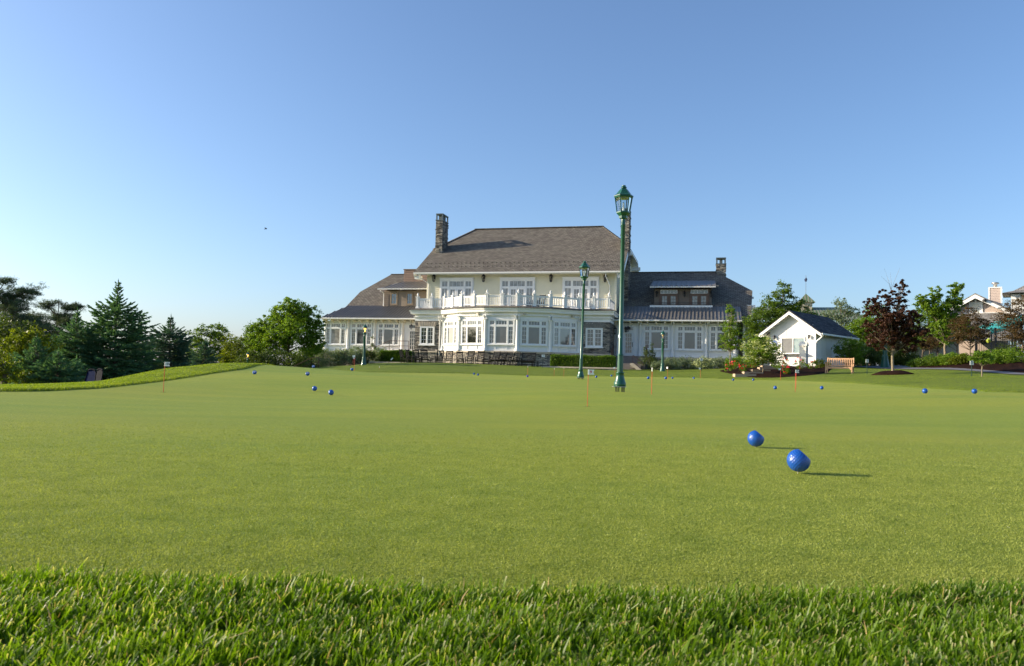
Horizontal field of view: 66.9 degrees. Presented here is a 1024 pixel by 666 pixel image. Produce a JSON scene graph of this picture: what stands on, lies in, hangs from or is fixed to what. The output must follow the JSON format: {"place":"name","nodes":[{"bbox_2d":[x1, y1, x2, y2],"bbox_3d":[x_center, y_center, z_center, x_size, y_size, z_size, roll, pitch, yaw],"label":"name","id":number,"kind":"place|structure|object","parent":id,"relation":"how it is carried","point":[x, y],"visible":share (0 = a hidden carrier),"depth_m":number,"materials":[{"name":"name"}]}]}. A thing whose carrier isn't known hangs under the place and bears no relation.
{"place":"outdoors","nodes":[
{"label":"outdoors","id":0,"kind":"place"},
{"bbox_2d":[0,557,1023,665],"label":"rough grass","id":1,"kind":"structure","parent":0,"point":[184,612],"depth_m":1.49,"materials":[{"name":"plant"}]},
{"bbox_2d":[0,363,1023,665],"bbox_3d":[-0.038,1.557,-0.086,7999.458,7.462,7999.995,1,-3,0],"label":"lawn","id":2,"kind":"structure","parent":0,"point":[930,379],"depth_m":27.00,"materials":[{"name":"plant"}]},
{"bbox_2d":[0,348,42,383],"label":"deciduous tree","id":3,"kind":"object","parent":2,"relation":"on","point":[6,366],"visible":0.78,"depth_m":26.93,"materials":[{"name":"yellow plant"}]},
{"bbox_2d":[0,312,43,383],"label":"deciduous tree","id":4,"kind":"object","parent":2,"relation":"on","point":[5,321],"visible":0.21,"depth_m":36.02,"materials":[{"name":"green plant"}]},
{"bbox_2d":[0,324,65,382],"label":"deciduous tree","id":5,"kind":"object","parent":2,"relation":"on","point":[18,347],"visible":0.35,"depth_m":31.80,"materials":[{"name":"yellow plant"}]},
{"bbox_2d":[8,335,57,383],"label":"spruce tree","id":6,"kind":"object","parent":2,"relation":"on","point":[34,356],"visible":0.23,"depth_m":28.80,"materials":[{"name":"green plant"}]},
{"bbox_2d":[0,276,66,355],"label":"pine tree","id":7,"kind":"object","parent":2,"relation":"on","point":[12,303],"visible":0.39,"depth_m":51.98,"materials":[{"name":"green plant"}]},
{"bbox_2d":[20,298,85,358],"bbox_3d":[-32.586,0.894,55.192,7.032,6.830,3.606,1,-3,0],"label":"pine tree","id":8,"kind":"object","parent":2,"relation":"on","point":[64,318],"visible":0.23,"depth_m":54.99,"materials":[{"name":"green plant"}]},
{"bbox_2d":[24,348,86,383],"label":"spruce tree","id":9,"kind":"object","parent":2,"relation":"on","point":[55,370],"visible":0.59,"depth_m":27.70,"materials":[{"name":"green plant"}]},
{"bbox_2d":[60,355,91,380],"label":"spruce tree","id":10,"kind":"object","parent":2,"relation":"on","point":[83,371],"visible":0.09,"depth_m":29.95,"materials":[{"name":"green plant"}]},
{"bbox_2d":[45,307,114,379],"bbox_3d":[-19.845,0.873,34.953,3.426,4.221,3.313,-1,-4,41],"label":"spruce tree","id":11,"kind":"object","parent":2,"relation":"on","point":[74,335],"visible":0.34,"depth_m":34.69,"materials":[{"name":"green plant"}]},
{"bbox_2d":[84,369,95,381],"bbox_3d":[-13.015,1.530,24.124,0.442,0.836,0.414,1,-3,14],"label":"chair","id":12,"kind":"object","parent":2,"relation":"on","point":[90,374],"visible":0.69,"depth_m":23.99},
{"bbox_2d":[96,368,102,380],"bbox_3d":[-13.052,1.547,24.707,0.442,0.836,0.414,0,-4,29],"label":"chair","id":13,"kind":"object","parent":2,"relation":"on","point":[99,373],"visible":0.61,"depth_m":24.58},
{"bbox_2d":[63,278,168,380],"bbox_3d":[-18.357,0.190,36.092,5.137,5.510,4.745,-1,-4,40],"label":"spruce tree","id":14,"kind":"object","parent":2,"relation":"on","point":[113,360],"visible":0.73,"depth_m":35.53,"materials":[{"name":"green plant"}]},
{"bbox_2d":[120,321,158,372],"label":"spruce tree","id":15,"kind":"object","parent":2,"relation":"on","point":[150,345],"visible":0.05,"depth_m":41.78,"materials":[{"name":"green plant"}]},
{"bbox_2d":[145,317,202,369],"bbox_3d":[-19.354,0.953,44.055,4.595,4.190,4.520,1,-3,0],"label":"spruce tree","id":16,"kind":"object","parent":2,"relation":"on","point":[163,344],"visible":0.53,"depth_m":43.63,"materials":[{"name":"green plant"}]},
{"bbox_2d":[188,337,223,365],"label":"spruce tree","id":17,"kind":"object","parent":2,"relation":"on","point":[204,352],"visible":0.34,"depth_m":39.83,"materials":[{"name":"green plant"}]},
{"bbox_2d":[184,322,244,364],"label":"deciduous tree","id":18,"kind":"object","parent":2,"relation":"on","point":[214,336],"visible":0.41,"depth_m":57.73,"materials":[{"name":"green plant"}]},
{"bbox_2d":[212,331,253,362],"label":"deciduous tree","id":19,"kind":"object","parent":2,"relation":"on","point":[232,349],"visible":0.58,"depth_m":53.63,"materials":[{"name":"green plant"}]},
{"bbox_2d":[231,320,279,363],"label":"deciduous tree","id":20,"kind":"object","parent":2,"relation":"on","point":[245,335],"visible":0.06,"depth_m":59.73,"materials":[{"name":"green plant"}]},
{"bbox_2d":[229,346,313,367],"bbox_3d":[-15.335,1.718,50.028,5.374,1.804,2.918,1,-3,0],"label":"bush","id":21,"kind":"object","parent":2,"relation":"on","point":[264,358],"visible":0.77,"depth_m":49.51,"materials":[{"name":"green plant"}]},
{"bbox_2d":[242,297,326,361],"bbox_3d":[-16.340,0.152,55.966,5.641,5.658,4.381,-1,-4,33],"label":"deciduous tree","id":22,"kind":"object","parent":2,"relation":"on","point":[296,321],"visible":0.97,"depth_m":55.49,"materials":[{"name":"green plant"}]},
{"bbox_2d":[312,348,347,366],"bbox_3d":[-14.365,1.994,60.995,3.276,1.817,2.944,1,-3,0],"label":"bush","id":23,"kind":"object","parent":2,"relation":"on","point":[328,360],"visible":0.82,"depth_m":60.48,"materials":[{"name":"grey plant"}]},
{"bbox_2d":[332,345,362,365],"bbox_3d":[-12.775,1.812,60.938,2.811,1.805,2.793,3,-3,-26],"label":"bush","id":24,"kind":"object","parent":2,"relation":"on","point":[348,357],"visible":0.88,"depth_m":60.63,"materials":[{"name":"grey plant"}]},
{"bbox_2d":[349,346,370,364],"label":"bush","id":25,"kind":"object","parent":2,"relation":"on","point":[361,350],"visible":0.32,"depth_m":61.88,"materials":[{"name":"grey plant"}]},
{"bbox_2d":[361,324,367,364],"bbox_3d":[-10.951,0.887,57.521,0.462,3.220,0.462,1,-3,0],"label":"lamp post","id":26,"kind":"object","parent":2,"relation":"on","point":[363,362],"visible":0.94,"depth_m":57.44,"materials":[{"name":"green metal"}]},
{"bbox_2d":[360,336,384,360],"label":"bush","id":27,"kind":"object","parent":2,"relation":"on","point":[371,356],"visible":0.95,"depth_m":60.91,"materials":[{"name":"green plant"}]},
{"bbox_2d":[369,361,410,363],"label":"planter wall","id":28,"kind":"structure","parent":2,"relation":"on","point":[371,362],"depth_m":60.33,"materials":[{"name":"stone"}]},
{"bbox_2d":[379,350,414,362],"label":"hedge","id":29,"kind":"object","parent":28,"relation":"on","point":[391,354],"visible":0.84,"depth_m":61.11,"materials":[{"name":"green plant"}]},
{"bbox_2d":[0,365,1023,599],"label":"putting green","id":30,"kind":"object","parent":2,"relation":"on","point":[277,397],"visible":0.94,"depth_m":4.77,"materials":[{"name":"plant"}]},
{"bbox_2d":[0,417,1023,598],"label":"mown turf","id":31,"kind":"structure","parent":30,"relation":"on","point":[531,571],"depth_m":2.66,"materials":[{"name":"plant"}]},
{"bbox_2d":[577,261,589,378],"bbox_3d":[2.733,-0.493,29.974,0.444,4.635,0.385,2,-3,0],"label":"lamp post","id":32,"kind":"object","parent":30,"relation":"on","point":[584,265],"visible":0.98,"depth_m":29.93,"materials":[{"name":"green metal"}]},
{"bbox_2d":[612,185,633,391],"bbox_3d":[2.463,-0.994,17.382,0.444,4.695,0.385,2,-3,0],"label":"lamp post","id":33,"kind":"object","parent":30,"relation":"on","point":[623,193],"visible":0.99,"depth_m":17.34,"materials":[{"name":"green metal"}]},
{"bbox_2d":[747,430,763,447],"bbox_3d":[1.789,0.792,5.688,0.120,0.156,0.120,1,-3,0],"label":"tee marker","id":34,"kind":"object","parent":30,"relation":"on","point":[755,438],"visible":0.99,"depth_m":5.65,"materials":[{"name":"blue plastic"}]},
{"bbox_2d":[787,449,810,472],"bbox_3d":[1.516,0.694,4.101,0.120,0.159,0.120,1,-3,0],"label":"tee marker","id":35,"kind":"object","parent":30,"relation":"on","point":[798,460],"visible":1,"depth_m":4.06,"materials":[{"name":"blue plastic"}]},
{"bbox_2d":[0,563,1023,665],"bbox_3d":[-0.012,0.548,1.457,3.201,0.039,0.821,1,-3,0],"label":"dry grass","id":36,"kind":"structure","parent":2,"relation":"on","point":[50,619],"depth_m":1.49,"materials":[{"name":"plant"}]},
{"bbox_2d":[518,352,535,366],"bbox_3d":[1.180,2.009,58.685,1.170,1.205,0.952,0,-9,17],"label":"rocking bench","id":37,"kind":"object","parent":2,"relation":"on","point":[527,359],"visible":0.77,"depth_m":58.83,"materials":[{"name":"black wood"}]},
{"bbox_2d":[319,208,768,368],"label":"clubhouse","id":38,"kind":"structure","parent":2,"relation":"on","point":[475,289],"depth_m":70.27,"materials":[{"name":"white"}]},
{"bbox_2d":[326,322,346,344],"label":"window","id":39,"kind":"structure","parent":38,"relation":"in","point":[336,332],"depth_m":74.77,"materials":[{"name":"white paint"}]},
{"bbox_2d":[350,323,372,345],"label":"window","id":40,"kind":"structure","parent":38,"relation":"in","point":[356,334],"depth_m":74.17,"materials":[{"name":"white paint"}]},
{"bbox_2d":[376,323,399,345],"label":"window","id":41,"kind":"structure","parent":38,"relation":"in","point":[386,332],"depth_m":73.47,"materials":[{"name":"white paint"}]},
{"bbox_2d":[390,292,397,304],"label":"window","id":42,"kind":"structure","parent":38,"relation":"in","point":[393,295],"depth_m":76.17,"materials":[{"name":"white glass"}]},
{"bbox_2d":[406,292,412,304],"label":"window","id":43,"kind":"structure","parent":38,"relation":"in","point":[409,295],"depth_m":75.78,"materials":[{"name":"white glass"}]},
{"bbox_2d":[406,323,414,350],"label":"door","id":44,"kind":"structure","parent":38,"relation":"in","point":[410,332],"depth_m":72.90,"materials":[{"name":"white paint"}]},
{"bbox_2d":[418,326,434,345],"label":"window","id":45,"kind":"structure","parent":38,"relation":"in","point":[427,333],"depth_m":68.76,"materials":[{"name":"white paint"}]},
{"bbox_2d":[443,320,457,344],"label":"window","id":46,"kind":"structure","parent":38,"relation":"in","point":[450,337],"depth_m":67.38,"materials":[{"name":"white paint"}]},
{"bbox_2d":[439,277,473,307],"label":"balcony door","id":47,"kind":"structure","parent":38,"relation":"in","point":[448,286],"depth_m":72.65,"materials":[{"name":"white paint"}]},
{"bbox_2d":[460,319,483,344],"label":"window","id":48,"kind":"structure","parent":38,"relation":"in","point":[471,330],"depth_m":65.49,"materials":[{"name":"white paint"}]},
{"bbox_2d":[487,319,514,344],"bbox_3d":[-0.896,-0.065,64.353,2.380,2.150,0.140,1,-3,14],"label":"window","id":49,"kind":"structure","parent":38,"relation":"in","point":[500,331],"depth_m":64.38,"materials":[{"name":"white paint"}]},
{"bbox_2d":[499,277,535,305],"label":"balcony door","id":50,"kind":"structure","parent":38,"relation":"in","point":[510,285],"depth_m":71.24,"materials":[{"name":"white paint"}]},
{"bbox_2d":[520,320,547,345],"bbox_3d":[1.819,-0.009,64.163,2.380,2.150,0.140,2,-3,-6],"label":"window","id":51,"kind":"structure","parent":38,"relation":"in","point":[532,332],"depth_m":64.19,"materials":[{"name":"white paint"}]},
{"bbox_2d":[552,321,576,346],"bbox_3d":[4.435,0.095,64.913,2.380,2.150,0.140,3,-3,-26],"label":"window","id":52,"kind":"structure","parent":38,"relation":"in","point":[564,332],"depth_m":64.95,"materials":[{"name":"white paint"}]},
{"bbox_2d":[562,277,598,308],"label":"balcony door","id":53,"kind":"structure","parent":38,"relation":"in","point":[572,286],"depth_m":69.85,"materials":[{"name":"white paint"}]},
{"bbox_2d":[584,328,603,347],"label":"window","id":54,"kind":"structure","parent":38,"relation":"in","point":[594,336],"depth_m":65.17,"materials":[{"name":"white paint"}]},
{"bbox_2d":[623,325,634,355],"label":"door","id":55,"kind":"structure","parent":38,"relation":"in","point":[628,337],"depth_m":67.96,"materials":[{"name":"white paint"}]},
{"bbox_2d":[643,325,669,350],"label":"window","id":56,"kind":"structure","parent":38,"relation":"in","point":[652,333],"depth_m":67.43,"materials":[{"name":"white paint"}]},
{"bbox_2d":[659,289,678,304],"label":"window","id":57,"kind":"structure","parent":38,"relation":"in","point":[666,296],"depth_m":70.27,"materials":[{"name":"glass"}]},
{"bbox_2d":[676,325,703,350],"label":"window","id":58,"kind":"structure","parent":38,"relation":"in","point":[689,337],"depth_m":66.73,"materials":[{"name":"white paint"}]},
{"bbox_2d":[689,289,708,304],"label":"dormer window","id":59,"kind":"structure","parent":38,"relation":"in","point":[697,296],"depth_m":69.62,"materials":[{"name":"white paint"}]},
{"bbox_2d":[708,326,733,351],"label":"window","id":60,"kind":"structure","parent":38,"relation":"in","point":[714,331],"depth_m":66.19,"materials":[{"name":"white paint"}]},
{"bbox_2d":[541,366,616,369],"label":"planter wall","id":61,"kind":"structure","parent":2,"relation":"on","point":[602,368],"depth_m":57.65,"materials":[{"name":"stone"}]},
{"bbox_2d":[550,353,616,367],"bbox_3d":[5.479,2.128,59.467,5.100,1.044,1.485,1,-3,12],"label":"hedge","id":62,"kind":"object","parent":61,"relation":"on","point":[588,360],"visible":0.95,"depth_m":58.90,"materials":[{"name":"green plant"}]},
{"bbox_2d":[611,344,649,369],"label":"entrance stairs","id":63,"kind":"structure","parent":2,"relation":"on","point":[630,363],"depth_m":63.91,"materials":[{"name":"stone"}]},
{"bbox_2d":[637,342,660,369],"bbox_3d":[11.056,1.884,62.013,2.414,2.374,1.705,1,-3,0],"label":"conifer bush","id":64,"kind":"object","parent":2,"relation":"on","point":[646,358],"visible":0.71,"depth_m":61.95,"materials":[{"name":"green plant"}]},
{"bbox_2d":[660,330,665,370],"bbox_3d":[11.192,1.366,57.525,0.462,3.220,0.462,1,-3,0],"label":"lamp post","id":65,"kind":"object","parent":2,"relation":"on","point":[662,367],"visible":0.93,"depth_m":57.44,"materials":[{"name":"green metal"}]},
{"bbox_2d":[660,357,682,369],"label":"bush","id":66,"kind":"object","parent":2,"relation":"on","point":[674,363],"visible":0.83,"depth_m":60.72,"materials":[{"name":"green plant"}]},
{"bbox_2d":[677,355,698,368],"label":"bush","id":67,"kind":"object","parent":2,"relation":"on","point":[686,363],"visible":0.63,"depth_m":61.78,"materials":[{"name":"green plant"}]},
{"bbox_2d":[692,355,715,368],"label":"bush","id":68,"kind":"object","parent":2,"relation":"on","point":[706,364],"visible":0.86,"depth_m":60.11,"materials":[{"name":"green plant"}]},
{"bbox_2d":[711,356,729,367],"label":"bush","id":69,"kind":"object","parent":2,"relation":"on","point":[721,363],"visible":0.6,"depth_m":61.23,"materials":[{"name":"green plant"}]},
{"bbox_2d":[721,366,830,377],"bbox_3d":[17.608,2.526,51.792,7.458,1.179,17.614,0,-3,21],"label":"mulch bed","id":70,"kind":"object","parent":2,"relation":"on","point":[776,373],"visible":0.41,"depth_m":47.00,"materials":[{"name":"soil"}]},
{"bbox_2d":[717,304,746,362],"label":"young tree","id":71,"kind":"object","parent":70,"relation":"on","point":[731,333],"visible":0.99,"depth_m":53.99,"materials":[{"name":"green plant"}]},
{"bbox_2d":[721,354,763,368],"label":"bush","id":72,"kind":"object","parent":70,"relation":"on","point":[737,359],"visible":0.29,"depth_m":54.89,"materials":[{"name":"green plant"}]},
{"bbox_2d":[740,333,784,372],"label":"flowering tree","id":73,"kind":"object","parent":70,"relation":"on","point":[768,354],"visible":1,"depth_m":46.19,"materials":[{"name":"green plant"}]},
{"bbox_2d":[798,341,808,366],"bbox_3d":[20.187,1.637,53.625,0.560,2.120,0.520,-1,-4,40],"label":"cabinet","id":74,"kind":"object","parent":70,"relation":"on","point":[803,349],"visible":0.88,"depth_m":53.49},
{"bbox_2d":[741,279,820,348],"bbox_3d":[22.242,-0.758,63.769,6.731,7.350,4.802,1,-3,0],"label":"deciduous tree","id":75,"kind":"object","parent":2,"relation":"on","point":[753,323],"visible":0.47,"depth_m":63.46,"materials":[{"name":"green plant"}]},
{"bbox_2d":[759,310,859,366],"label":"shed","id":76,"kind":"structure","parent":2,"relation":"on","point":[789,330],"depth_m":55.87,"materials":[{"name":"white paint"}]},
{"bbox_2d":[781,337,804,353],"bbox_3d":[20.050,0.894,55.503,1.920,1.240,0.420,-1,-4,43],"label":"window","id":77,"kind":"structure","parent":76,"relation":"in","point":[791,344],"depth_m":55.73,"materials":[{"name":"white paint"}]},
{"bbox_2d":[751,278,869,364],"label":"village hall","id":78,"kind":"structure","parent":2,"relation":"on","point":[806,297],"depth_m":102.02,"materials":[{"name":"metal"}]},
{"bbox_2d":[825,358,853,373],"bbox_3d":[19.452,1.947,46.014,1.530,0.987,0.744,-1,-4,33],"label":"garden bench","id":79,"kind":"object","parent":2,"relation":"on","point":[850,368],"visible":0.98,"depth_m":46.10,"materials":[{"name":"brown wood"}]},
{"bbox_2d":[820,296,860,329],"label":"deciduous tree","id":80,"kind":"object","parent":2,"relation":"on","point":[841,320],"visible":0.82,"depth_m":67.98,"materials":[{"name":"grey plant"}]},
{"bbox_2d":[831,336,870,366],"bbox_3d":[24.211,1.407,55.463,3.037,2.399,1.974,1,-3,0],"label":"bush","id":81,"kind":"object","parent":2,"relation":"on","point":[850,347],"visible":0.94,"depth_m":55.34,"materials":[{"name":"green plant"}]},
{"bbox_2d":[843,353,867,365],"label":"bush","id":82,"kind":"object","parent":2,"relation":"on","point":[861,360],"visible":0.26,"depth_m":58.57,"materials":[{"name":"green plant"}]},
{"bbox_2d":[845,318,888,356],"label":"deciduous tree","id":83,"kind":"object","parent":2,"relation":"on","point":[855,330],"visible":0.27,"depth_m":65.83,"materials":[{"name":"green plant"}]},
{"bbox_2d":[849,302,891,363],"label":"deciduous tree","id":84,"kind":"object","parent":2,"relation":"on","point":[871,317],"visible":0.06,"depth_m":70.04,"materials":[{"name":"green plant"}]},
{"bbox_2d":[859,344,882,365],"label":"bush","id":85,"kind":"object","parent":2,"relation":"on","point":[873,357],"visible":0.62,"depth_m":59.51,"materials":[{"name":"green plant"}]},
{"bbox_2d":[880,306,889,366],"bbox_3d":[26.997,0.306,56.100,0.686,4.778,0.686,1,-3,0],"label":"lamp post","id":86,"kind":"object","parent":2,"relation":"on","point":[884,361],"visible":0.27,"depth_m":55.86,"materials":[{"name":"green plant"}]},
{"bbox_2d":[871,370,913,374],"bbox_3d":[19.649,2.081,39.972,2.103,0.350,2.184,1,-3,0],"label":"mulch ring","id":87,"kind":"object","parent":2,"relation":"on","point":[898,372],"visible":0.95,"depth_m":39.38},
{"bbox_2d":[859,274,933,370],"bbox_3d":[19.806,-0.574,40.059,3.634,5.701,2.477,1,-3,0],"label":"maroon tree","id":88,"kind":"object","parent":87,"relation":"on","point":[891,324],"visible":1,"depth_m":39.88,"materials":[{"name":"brown plant"}]},
{"bbox_2d":[877,345,908,364],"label":"bush","id":89,"kind":"object","parent":2,"relation":"on","point":[895,356],"visible":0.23,"depth_m":61.48,"materials":[{"name":"green plant"}]},
{"bbox_2d":[888,345,921,365],"bbox_3d":[30.962,1.731,60.972,2.477,1.949,2.470,4,-4,-45],"label":"bush","id":90,"kind":"object","parent":2,"relation":"on","point":[911,356],"visible":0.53,"depth_m":60.59,"materials":[{"name":"green plant"}]},
{"bbox_2d":[900,309,949,358],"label":"deciduous tree","id":91,"kind":"object","parent":2,"relation":"on","point":[924,320],"visible":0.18,"depth_m":63.82,"materials":[{"name":"green plant"}]},
{"bbox_2d":[898,333,958,365],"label":"garage","id":92,"kind":"structure","parent":2,"relation":"on","point":[941,351],"depth_m":66.04,"materials":[{"name":"beige"}]},
{"bbox_2d":[944,319,982,353],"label":"deciduous tree","id":93,"kind":"object","parent":2,"relation":"on","point":[960,333],"visible":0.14,"depth_m":62.00,"materials":[{"name":"green plant"}]},
{"bbox_2d":[916,358,1023,372],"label":"mulch bed","id":94,"kind":"object","parent":2,"relation":"on","point":[1013,367],"visible":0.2,"depth_m":43.94,"materials":[{"name":"soil"}]},
{"bbox_2d":[913,353,934,366],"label":"bush","id":95,"kind":"object","parent":94,"relation":"on","point":[920,361],"visible":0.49,"depth_m":51.90,"materials":[{"name":"green plant"}]},
{"bbox_2d":[917,335,953,355],"bbox_3d":[30.032,1.235,55.153,2.278,2.473,2.051,1,-3,0],"label":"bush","id":96,"kind":"object","parent":94,"relation":"on","point":[935,344],"visible":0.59,"depth_m":54.94,"materials":[{"name":"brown plant"}]},
{"bbox_2d":[912,282,968,354],"bbox_3d":[28.903,-0.575,52.144,3.922,5.858,2.188,1,-3,0],"label":"deciduous tree","id":97,"kind":"object","parent":94,"relation":"on","point":[940,322],"visible":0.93,"depth_m":51.99,"materials":[{"name":"green plant"}]},
{"bbox_2d":[940,352,968,364],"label":"bush","id":98,"kind":"object","parent":94,"relation":"on","point":[948,356],"visible":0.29,"depth_m":49.46,"materials":[{"name":"green plant"}]},
{"bbox_2d":[946,353,979,364],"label":"bush","id":99,"kind":"object","parent":94,"relation":"on","point":[960,358],"visible":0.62,"depth_m":48.32,"materials":[{"name":"green plant"}]},
{"bbox_2d":[946,307,994,354],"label":"copper tree","id":100,"kind":"object","parent":94,"relation":"on","point":[975,331],"visible":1,"depth_m":48.97,"materials":[{"name":"brown plant"}]},
{"bbox_2d":[975,328,1018,352],"bbox_3d":[36.786,0.958,57.799,4.170,2.700,0.120,1,-3,8],"label":"iron fence","id":101,"kind":"object","parent":94,"relation":"on","point":[995,340],"visible":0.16,"depth_m":57.92,"materials":[{"name":"metal"}]},
{"bbox_2d":[987,346,1023,364],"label":"bush","id":102,"kind":"object","parent":94,"relation":"on","point":[1011,358],"visible":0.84,"depth_m":44.80,"materials":[{"name":"green plant"}]},
{"bbox_2d":[989,295,1023,361],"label":"copper tree","id":103,"kind":"object","parent":94,"relation":"on","point":[1017,331],"visible":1,"depth_m":45.05,"materials":[{"name":"brown plant"}]},
{"bbox_2d":[995,341,1023,357],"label":"bush","id":104,"kind":"object","parent":94,"relation":"on","point":[1007,346],"visible":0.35,"depth_m":49.77,"materials":[{"name":"green plant"}]},
{"bbox_2d":[967,350,994,376],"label":"weeping tree","id":105,"kind":"object","parent":2,"relation":"on","point":[984,359],"visible":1,"depth_m":33.93,"materials":[{"name":"green plant"}]},
{"bbox_2d":[950,282,1023,355],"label":"pink house","id":106,"kind":"structure","parent":2,"relation":"on","point":[992,303],"depth_m":72.18,"materials":[{"name":"paint"}]},
{"bbox_2d":[981,317,1019,352],"bbox_3d":[41.523,0.534,65.255,3.200,4.330,3.000,1,-3,12],"label":"awning","id":107,"kind":"object","parent":2,"relation":"on","point":[993,326],"visible":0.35,"depth_m":64.14,"materials":[{"name":"teal fabric"}]},
{"bbox_2d":[0,0,1023,364],"label":"sky","id":108,"kind":"structure","parent":0,"point":[843,147],"materials":[{"name":"blue"}]},
{"bbox_2d":[856,365,1023,373],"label":"path","id":109,"kind":"structure","parent":0,"point":[910,367],"depth_m":46.48,"materials":[{"name":"concrete"}]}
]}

